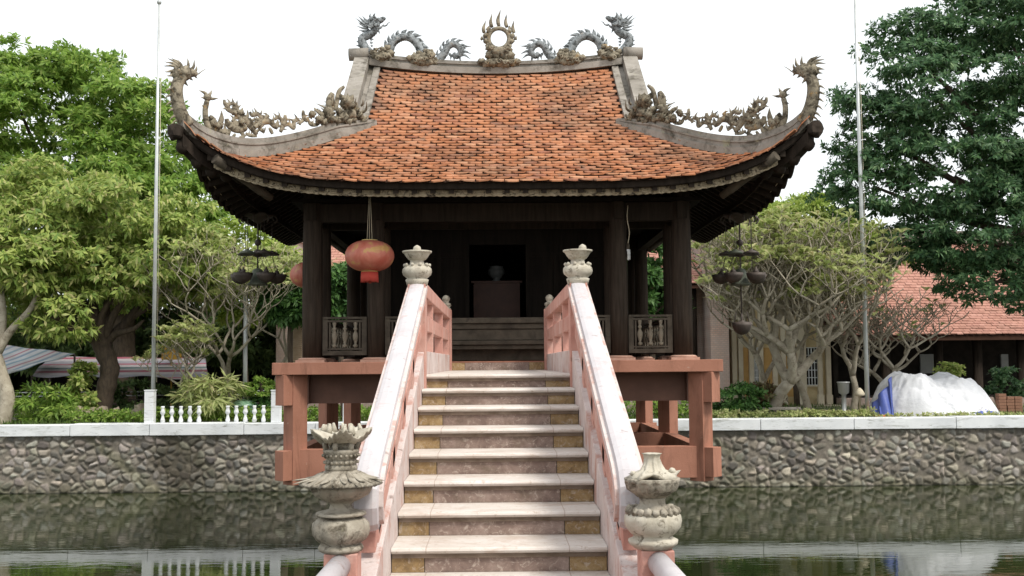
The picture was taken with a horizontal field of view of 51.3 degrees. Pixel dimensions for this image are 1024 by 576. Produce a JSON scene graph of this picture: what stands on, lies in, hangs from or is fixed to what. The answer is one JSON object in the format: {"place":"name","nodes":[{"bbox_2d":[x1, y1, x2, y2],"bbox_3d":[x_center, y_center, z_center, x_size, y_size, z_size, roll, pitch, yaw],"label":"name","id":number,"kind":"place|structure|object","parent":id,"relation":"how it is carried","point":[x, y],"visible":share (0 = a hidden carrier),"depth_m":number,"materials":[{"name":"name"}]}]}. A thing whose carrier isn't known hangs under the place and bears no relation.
{"place":"outdoors","nodes":[
{"label":"outdoors","id":0,"kind":"place"},
{"bbox_2d":[276,240,729,409],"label":"temple hall","id":1,"kind":"structure","parent":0,"point":[710,336],"depth_m":33.40,"materials":[{"name":"brick"}]},
{"bbox_2d":[0,484,1023,575],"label":"water","id":2,"kind":"structure","parent":0,"point":[941,530],"depth_m":18.39,"materials":[{"name":"green liquid"}]},
{"bbox_2d":[164,10,824,485],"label":"pavilion","id":3,"kind":"structure","parent":2,"relation":"in","point":[526,174],"depth_m":15.14,"materials":[{"name":"ceramic"}]},
{"bbox_2d":[230,212,286,287],"bbox_3d":[-3.872,-0.603,16.258,0.854,1.212,0.833,0,-4,-1],"label":"hanging lamp","id":4,"kind":"object","parent":3,"relation":"hanging from","point":[257,276],"visible":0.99,"depth_m":16.11,"materials":[{"name":"metal"}]},
{"bbox_2d":[290,262,302,287],"bbox_3d":[-3.539,-0.390,18.629,0.669,1.110,0.669,0,-4,-1],"label":"red lantern","id":5,"kind":"object","parent":3,"relation":"hanging from","point":[296,274],"visible":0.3,"depth_m":18.38,"materials":[{"name":"fabric"}]},
{"bbox_2d":[345,197,393,282],"bbox_3d":[-1.936,-0.659,14.508,0.669,1.174,0.669,0,-4,-1],"label":"red lantern","id":6,"kind":"object","parent":3,"relation":"hanging from","point":[369,258],"visible":0.99,"depth_m":14.28,"materials":[{"name":"fabric"}]},
{"bbox_2d":[471,281,521,360],"bbox_3d":[-0.244,0.545,17.257,0.810,1.279,0.590,0,-4,-1],"label":"altar table","id":7,"kind":"object","parent":3,"relation":"on","point":[496,299],"visible":0.57,"depth_m":17.01,"materials":[{"name":"red paint"}]},
{"bbox_2d":[488,266,504,280],"bbox_3d":[-0.254,-0.224,17.256,0.270,0.255,0.270,0,-4,-1],"label":"incense burner","id":8,"kind":"object","parent":7,"relation":"on","point":[496,273],"visible":0.88,"depth_m":17.16,"materials":[{"name":"grey metal"}]},
{"bbox_2d":[626,205,629,259],"bbox_3d":[1.644,-0.783,15.114,0.046,0.784,0.046,-4,-6,44],"label":"hanging bulb","id":9,"kind":"object","parent":3,"relation":"hanging from","point":[628,251],"visible":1,"depth_m":15.09,"materials":[{"name":"white paint"}]},
{"bbox_2d":[712,212,766,334],"bbox_3d":[3.490,-0.271,16.330,0.854,1.979,0.833,0,-4,-1],"label":"hanging lamp","id":10,"kind":"object","parent":3,"relation":"hanging from","point":[740,276],"visible":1,"depth_m":16.19,"materials":[{"name":"metal"}]},
{"bbox_2d":[0,0,1023,337],"label":"sky","id":11,"kind":"structure","parent":0,"point":[285,57],"materials":[{"name":"white"}]},
{"bbox_2d":[12,404,1023,423],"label":"ground","id":12,"kind":"structure","parent":0,"point":[827,408],"depth_m":31.54,"materials":[{"name":"grey concrete"}]},
{"bbox_2d":[2,345,75,373],"bbox_3d":[-13.793,2.468,29.109,3.247,2.154,2.234,0,-4,-1],"label":"awning","id":13,"kind":"object","parent":12,"relation":"on","point":[16,359],"visible":0.86,"depth_m":29.56,"materials":[{"name":"metal"}]},
{"bbox_2d":[5,380,90,423],"bbox_3d":[-11.557,2.963,26.621,2.408,1.359,2.036,0,-4,-1],"label":"bush","id":14,"kind":"object","parent":12,"relation":"on","point":[53,409],"visible":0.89,"depth_m":26.18,"materials":[{"name":"green plant"}]},
{"bbox_2d":[0,221,98,424],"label":"pale trunk tree","id":15,"kind":"object","parent":12,"relation":"on","point":[7,397],"visible":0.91,"depth_m":25.85,"materials":[{"name":"green plant"}]},
{"bbox_2d":[7,294,135,401],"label":"leafy tree","id":16,"kind":"object","parent":12,"relation":"on","point":[17,341],"visible":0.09,"depth_m":33.48,"materials":[{"name":"green plant"}]},
{"bbox_2d":[60,358,101,407],"bbox_3d":[-10.786,2.538,26.784,1.087,1.564,0.987,0,-4,-1],"label":"bush","id":17,"kind":"object","parent":12,"relation":"on","point":[79,381],"visible":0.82,"depth_m":26.68,"materials":[{"name":"green plant"}]},
{"bbox_2d":[74,405,97,422],"bbox_3d":[-10.596,3.184,26.409,0.676,0.561,0.625,3,-5,-40],"label":"garden rock","id":18,"kind":"object","parent":12,"relation":"on","point":[79,406],"visible":0.2,"depth_m":26.31,"materials":[{"name":"grey stone"}]},
{"bbox_2d":[25,312,156,381],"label":"leafy tree","id":19,"kind":"object","parent":12,"relation":"on","point":[140,343],"visible":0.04,"depth_m":34.01,"materials":[{"name":"green plant"}]},
{"bbox_2d":[97,406,107,410],"bbox_3d":[-10.250,3.191,26.617,0.702,0.510,0.626,0,-4,-1],"label":"garden rock","id":20,"kind":"object","parent":12,"relation":"on","point":[104,407],"visible":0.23,"depth_m":26.50,"materials":[{"name":"beige stone"}]},
{"bbox_2d":[30,356,206,410],"bbox_3d":[-10.903,2.746,30.093,5.254,1.691,2.360,0,-4,-1],"label":"awning","id":21,"kind":"object","parent":12,"relation":"on","point":[129,367],"visible":0.6,"depth_m":30.01,"materials":[{"name":"fabric"}]},
{"bbox_2d":[0,32,239,405],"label":"broadleaf tree","id":22,"kind":"object","parent":12,"relation":"on","point":[118,128],"visible":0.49,"depth_m":32.37,"materials":[{"name":"green plant"}]},
{"bbox_2d":[0,152,246,410],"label":"mango tree","id":23,"kind":"object","parent":12,"relation":"on","point":[111,250],"visible":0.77,"depth_m":26.82,"materials":[{"name":"green plant"}]},
{"bbox_2d":[125,403,143,421],"bbox_3d":[-9.185,3.130,26.325,0.684,0.564,0.655,0,-4,-1],"label":"garden rock","id":24,"kind":"object","parent":12,"relation":"on","point":[139,407],"visible":0.29,"depth_m":26.11,"materials":[{"name":"grey stone"}]},
{"bbox_2d":[93,377,179,409],"bbox_3d":[-10.129,3.017,28.679,2.350,1.297,1.672,0,-4,-1],"label":"bush","id":25,"kind":"object","parent":12,"relation":"on","point":[121,401],"visible":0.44,"depth_m":28.83,"materials":[{"name":"green plant"}]},
{"bbox_2d":[14,390,263,409],"bbox_3d":[-10.751,3.288,30.709,7.361,0.693,0.060,0,-4,-1],"label":"rail fence","id":26,"kind":"object","parent":12,"relation":"on","point":[140,399],"visible":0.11,"depth_m":30.70,"materials":[{"name":"metal"}]},
{"bbox_2d":[9,317,274,402],"bbox_3d":[-12.093,2.486,37.765,13.400,3.300,4.800,0,-4,-1],"label":"hedge","id":27,"kind":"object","parent":12,"relation":"on","point":[17,379],"depth_m":39.56,"materials":[{"name":"green plant"}]},
{"bbox_2d":[68,293,240,396],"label":"leafy tree","id":28,"kind":"object","parent":12,"relation":"on","point":[143,334],"visible":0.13,"depth_m":33.65,"materials":[{"name":"green plant"}]},
{"bbox_2d":[151,0,161,389],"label":"flagpole","id":29,"kind":"object","parent":12,"relation":"on","point":[153,357],"visible":0.94,"depth_m":25.54,"materials":[{"name":"grey metal"}]},
{"bbox_2d":[161,348,180,405],"bbox_3d":[-9.699,2.586,30.350,0.560,2.028,0.060,0,-4,-1],"label":"yellow board","id":30,"kind":"object","parent":12,"relation":"on","point":[170,356],"visible":0.28,"depth_m":30.36,"materials":[{"name":"yellow"}]},
{"bbox_2d":[131,314,222,408],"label":"frangipani tree","id":31,"kind":"object","parent":12,"relation":"on","point":[172,342],"visible":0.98,"depth_m":25.85,"materials":[{"name":"green plant"}]},
{"bbox_2d":[61,404,317,423],"bbox_3d":[-7.515,3.112,25.695,6.504,0.616,0.940,0,-4,-1],"label":"hedge","id":32,"kind":"object","parent":12,"relation":"on","point":[96,416],"visible":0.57,"depth_m":25.55,"materials":[{"name":"green plant"}]},
{"bbox_2d":[164,369,251,421],"bbox_3d":[-7.290,2.619,25.768,1.910,1.437,1.691,-3,-5,35],"label":"bush","id":33,"kind":"object","parent":12,"relation":"on","point":[199,396],"visible":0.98,"depth_m":25.54,"materials":[{"name":"green plant"}]},
{"bbox_2d":[158,300,275,404],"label":"leafy tree","id":34,"kind":"object","parent":12,"relation":"on","point":[267,353],"visible":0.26,"depth_m":34.32,"materials":[{"name":"green plant"}]},
{"bbox_2d":[133,226,302,417],"bbox_3d":[-7.048,0.975,27.482,5.236,4.910,4.915,-3,-5,30],"label":"frangipani tree","id":35,"kind":"object","parent":12,"relation":"on","point":[220,281],"visible":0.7,"depth_m":26.61,"materials":[{"name":"green plant"}]},
{"bbox_2d":[231,399,257,417],"bbox_3d":[-6.566,3.004,26.171,0.680,0.560,0.680,0,-4,-1],"label":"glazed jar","id":36,"kind":"object","parent":12,"relation":"on","point":[246,402],"visible":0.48,"depth_m":25.95,"materials":[{"name":"green ceramic"}]},
{"bbox_2d":[243,289,247,398],"bbox_3d":[-6.716,1.662,26.865,0.140,3.337,0.140,0,-4,-1],"label":"steel pole","id":37,"kind":"object","parent":12,"relation":"on","point":[245,339],"visible":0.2,"depth_m":26.84,"materials":[{"name":"grey metal"}]},
{"bbox_2d":[198,215,301,397],"bbox_3d":[-7.872,0.679,31.565,4.666,5.982,3.405,0,-4,-1],"label":"leafy tree","id":38,"kind":"object","parent":12,"relation":"on","point":[267,240],"visible":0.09,"depth_m":31.30,"materials":[{"name":"green plant"}]},
{"bbox_2d":[237,375,282,409],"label":"topiary bush","id":39,"kind":"object","parent":12,"relation":"on","point":[261,397],"visible":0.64,"depth_m":26.16,"materials":[{"name":"green plant"}]},
{"bbox_2d":[254,268,301,362],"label":"leafy tree","id":40,"kind":"object","parent":12,"relation":"on","point":[286,311],"visible":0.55,"depth_m":26.60,"materials":[{"name":"green plant"}]},
{"bbox_2d":[220,242,344,405],"bbox_3d":[-5.741,0.924,28.726,3.529,5.319,4.043,-2,-4,27],"label":"frangipani tree","id":41,"kind":"object","parent":12,"relation":"on","point":[291,264],"visible":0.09,"depth_m":28.21,"materials":[{"name":"green plant"}]},
{"bbox_2d":[293,323,301,362],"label":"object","id":42,"kind":"object","parent":12,"relation":"on","point":[297,344],"visible":0.06,"depth_m":27.82,"materials":[{"name":"beige"}]},
{"bbox_2d":[301,260,346,419],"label":"leafy tree","id":43,"kind":"object","parent":12,"relation":"on","point":[338,290],"visible":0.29,"depth_m":25.45,"materials":[{"name":"green plant"}]},
{"bbox_2d":[316,244,685,575],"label":"stone staircase","id":44,"kind":"structure","parent":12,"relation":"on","point":[506,469],"depth_m":7.30,"materials":[{"name":"stone"}]},
{"bbox_2d":[292,423,383,554],"bbox_3d":[-0.902,1.037,5.550,0.474,0.668,0.440,0,-4,-1],"label":"stone urn","id":45,"kind":"object","parent":44,"relation":"on","point":[340,484],"visible":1,"depth_m":5.46,"materials":[{"name":"beige stone"}]},
{"bbox_2d":[624,452,681,550],"bbox_3d":[0.735,1.111,5.566,0.299,0.497,0.301,0,-4,-1],"label":"stone urn","id":46,"kind":"object","parent":44,"relation":"on","point":[652,520],"visible":1,"depth_m":5.47,"materials":[{"name":"beige stone"}]},
{"bbox_2d":[0,415,1023,493],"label":"pond wall","id":47,"kind":"structure","parent":12,"relation":"on","point":[165,457],"depth_m":24.80,"materials":[{"name":"stone"}]},
{"bbox_2d":[144,390,281,422],"bbox_3d":[-6.981,2.763,24.934,3.175,0.784,0.230,0,-4,-1],"label":"white balustrade","id":48,"kind":"object","parent":47,"relation":"on","point":[150,407],"visible":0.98,"depth_m":24.86,"materials":[{"name":"paint"}]},
{"bbox_2d":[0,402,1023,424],"bbox_3d":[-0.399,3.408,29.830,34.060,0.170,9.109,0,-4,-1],"label":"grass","id":49,"kind":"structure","parent":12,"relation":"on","point":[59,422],"depth_m":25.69,"materials":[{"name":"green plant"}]},
{"bbox_2d":[338,400,688,420],"bbox_3d":[0.155,3.048,25.891,9.127,0.732,0.862,0,-4,-1],"label":"hedge","id":50,"kind":"object","parent":12,"relation":"on","point":[365,411],"visible":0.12,"depth_m":25.85,"materials":[{"name":"green plant"}]},
{"bbox_2d":[647,244,695,415],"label":"leafy tree","id":51,"kind":"object","parent":12,"relation":"on","point":[655,292],"visible":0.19,"depth_m":26.28,"materials":[{"name":"green plant"}]},
{"bbox_2d":[712,380,773,416],"bbox_3d":[5.551,2.778,26.231,1.760,1.055,1.454,0,-4,-1],"label":"bush","id":52,"kind":"object","parent":12,"relation":"on","point":[740,390],"visible":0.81,"depth_m":25.86,"materials":[{"name":"green plant"}]},
{"bbox_2d":[692,238,818,382],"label":"frangipani tree","id":53,"kind":"object","parent":12,"relation":"on","point":[759,362],"visible":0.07,"depth_m":28.67,"materials":[{"name":"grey plant"}]},
{"bbox_2d":[744,380,788,410],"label":"bush","id":54,"kind":"object","parent":12,"relation":"on","point":[769,397],"visible":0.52,"depth_m":26.65,"materials":[{"name":"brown plant"}]},
{"bbox_2d":[757,407,800,410],"bbox_3d":[6.531,3.059,26.212,1.049,0.251,0.350,0,-4,-1],"label":"stone bench","id":55,"kind":"object","parent":12,"relation":"on","point":[785,408],"visible":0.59,"depth_m":26.05,"materials":[{"name":"grey stone"}]},
{"bbox_2d":[728,190,859,405],"bbox_3d":[8.665,0.271,32.918,4.992,6.725,3.431,0,-4,-1],"label":"leafy tree","id":56,"kind":"object","parent":12,"relation":"on","point":[797,202],"visible":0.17,"depth_m":32.04,"materials":[{"name":"green plant"}]},
{"bbox_2d":[706,225,887,409],"bbox_3d":[7.174,0.893,27.930,4.710,5.148,4.670,0,-4,-1],"label":"frangipani tree","id":57,"kind":"object","parent":12,"relation":"on","point":[800,385],"visible":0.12,"depth_m":27.30,"materials":[{"name":"green plant"}]},
{"bbox_2d":[712,406,885,417],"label":"hedge","id":58,"kind":"object","parent":12,"relation":"on","point":[812,412],"visible":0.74,"depth_m":25.54,"materials":[{"name":"green plant"}]},
{"bbox_2d":[691,203,909,413],"bbox_3d":[6.787,0.430,26.204,5.732,5.726,4.422,-2,-4,15],"label":"frangipani tree","id":59,"kind":"object","parent":12,"relation":"on","point":[774,260],"visible":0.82,"depth_m":25.69,"materials":[{"name":"green plant"}]},
{"bbox_2d":[836,382,849,410],"bbox_3d":[8.518,2.829,27.382,0.340,0.842,0.340,0,-4,-1],"label":"pedestal bin","id":60,"kind":"object","parent":12,"relation":"on","point":[843,389],"visible":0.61,"depth_m":27.31,"materials":[{"name":"grey metal"}]},
{"bbox_2d":[804,222,913,410],"bbox_3d":[8.721,0.781,27.473,3.173,5.173,5.762,0,-4,-1],"label":"frangipani tree","id":61,"kind":"object","parent":12,"relation":"on","point":[852,367],"visible":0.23,"depth_m":26.93,"materials":[{"name":"green plant"}]},
{"bbox_2d":[854,388,864,409],"bbox_3d":[8.768,2.865,26.881,0.260,0.698,0.256,0,-4,-1],"label":"garden light","id":62,"kind":"object","parent":12,"relation":"on","point":[859,392],"visible":0.91,"depth_m":26.84,"materials":[{"name":"beige plastic"}]},
{"bbox_2d":[854,0,869,410],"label":"flagpole","id":63,"kind":"object","parent":12,"relation":"on","point":[864,314],"visible":0.73,"depth_m":26.29,"materials":[{"name":"grey metal"}]},
{"bbox_2d":[821,207,914,403],"bbox_3d":[10.120,0.537,32.253,4.160,6.080,2.828,0,-4,-10],"label":"leafy tree","id":64,"kind":"object","parent":12,"relation":"on","point":[873,234],"visible":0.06,"depth_m":31.95,"materials":[{"name":"green plant"}]},
{"bbox_2d":[808,286,968,382],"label":"frangipani tree","id":65,"kind":"object","parent":12,"relation":"on","point":[877,319],"visible":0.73,"depth_m":27.85,"materials":[{"name":"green plant"}]},
{"bbox_2d":[804,0,1023,316],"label":"evergreen tree","id":66,"kind":"object","parent":12,"relation":"on","point":[996,169],"visible":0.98,"depth_m":26.79,"materials":[{"name":"green plant"}]},
{"bbox_2d":[870,371,999,416],"bbox_3d":[10.540,2.703,26.916,3.480,1.224,2.600,0,-4,-1],"label":"covered heap","id":67,"kind":"object","parent":12,"relation":"on","point":[920,393],"visible":0.94,"depth_m":26.06,"materials":[{"name":"white fabric"}]},
{"bbox_2d":[872,410,1023,416],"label":"hedge","id":68,"kind":"object","parent":12,"relation":"on","point":[960,413],"visible":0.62,"depth_m":25.48,"materials":[{"name":"green plant"}]},
{"bbox_2d":[932,360,965,376],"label":"potted shrub","id":69,"kind":"object","parent":12,"relation":"on","point":[957,368],"visible":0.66,"depth_m":30.86,"materials":[{"name":"green plant"}]},
{"bbox_2d":[995,393,1006,411],"bbox_3d":[12.387,2.936,27.023,0.188,0.518,0.200,0,-4,-1],"label":"brick pile","id":70,"kind":"object","parent":12,"relation":"on","point":[1000,401],"visible":0.83,"depth_m":26.94,"materials":[{"name":"brick"}]},
{"bbox_2d":[983,365,1023,402],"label":"potted shrub","id":71,"kind":"object","parent":12,"relation":"on","point":[1000,378],"visible":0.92,"depth_m":29.95,"materials":[{"name":"green plant"}]},
{"bbox_2d":[1004,396,1014,412],"bbox_3d":[12.591,2.972,27.024,0.188,0.443,0.200,0,-4,-1],"label":"brick pile","id":72,"kind":"object","parent":12,"relation":"on","point":[1010,403],"visible":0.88,"depth_m":26.94,"materials":[{"name":"orange brick"}]},
{"bbox_2d":[1012,396,1022,413],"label":"brick pile","id":73,"kind":"object","parent":12,"relation":"on","point":[1018,403],"visible":0.82,"depth_m":26.93,"materials":[{"name":"orange brick"}]},
{"bbox_2d":[728,247,832,404],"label":"ochre building","id":74,"kind":"structure","parent":0,"point":[816,379],"depth_m":33.95,"materials":[{"name":"beige paint"}]},
{"bbox_2d":[743,348,748,396],"bbox_3d":[7.444,2.685,33.968,0.239,1.566,0.047,0,-4,-1],"label":"door","id":75,"kind":"structure","parent":74,"relation":"in","point":[745,351],"depth_m":33.97,"materials":[{"name":"yellow paint"}]},
{"bbox_2d":[754,347,758,383],"bbox_3d":[7.767,2.495,33.971,0.205,1.211,0.077,0,-4,-1],"label":"window","id":76,"kind":"structure","parent":74,"relation":"in","point":[756,372],"depth_m":33.93,"materials":[{"name":"white paint"}]},
{"bbox_2d":[763,348,772,392],"bbox_3d":[8.143,2.683,33.977,0.341,1.561,0.047,0,-4,-1],"label":"door","id":77,"kind":"structure","parent":74,"relation":"in","point":[767,355],"depth_m":33.98,"materials":[{"name":"yellow paint"}]},
{"bbox_2d":[786,356,793,396],"bbox_3d":[8.894,2.680,33.987,0.410,1.556,0.047,0,-4,-1],"label":"door","id":78,"kind":"structure","parent":74,"relation":"in","point":[790,394],"depth_m":33.93,"materials":[{"name":"yellow paint"}]},
{"bbox_2d":[806,347,817,386],"bbox_3d":[9.542,2.515,33.982,0.470,1.250,0.097,0,-4,-1],"label":"window","id":79,"kind":"structure","parent":74,"relation":"in","point":[812,373],"depth_m":33.98,"materials":[{"name":"white paint"}]},
{"bbox_2d":[823,231,1023,404],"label":"red roofed hall","id":80,"kind":"structure","parent":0,"point":[979,341],"depth_m":34.77,"materials":[{"name":"tile"}]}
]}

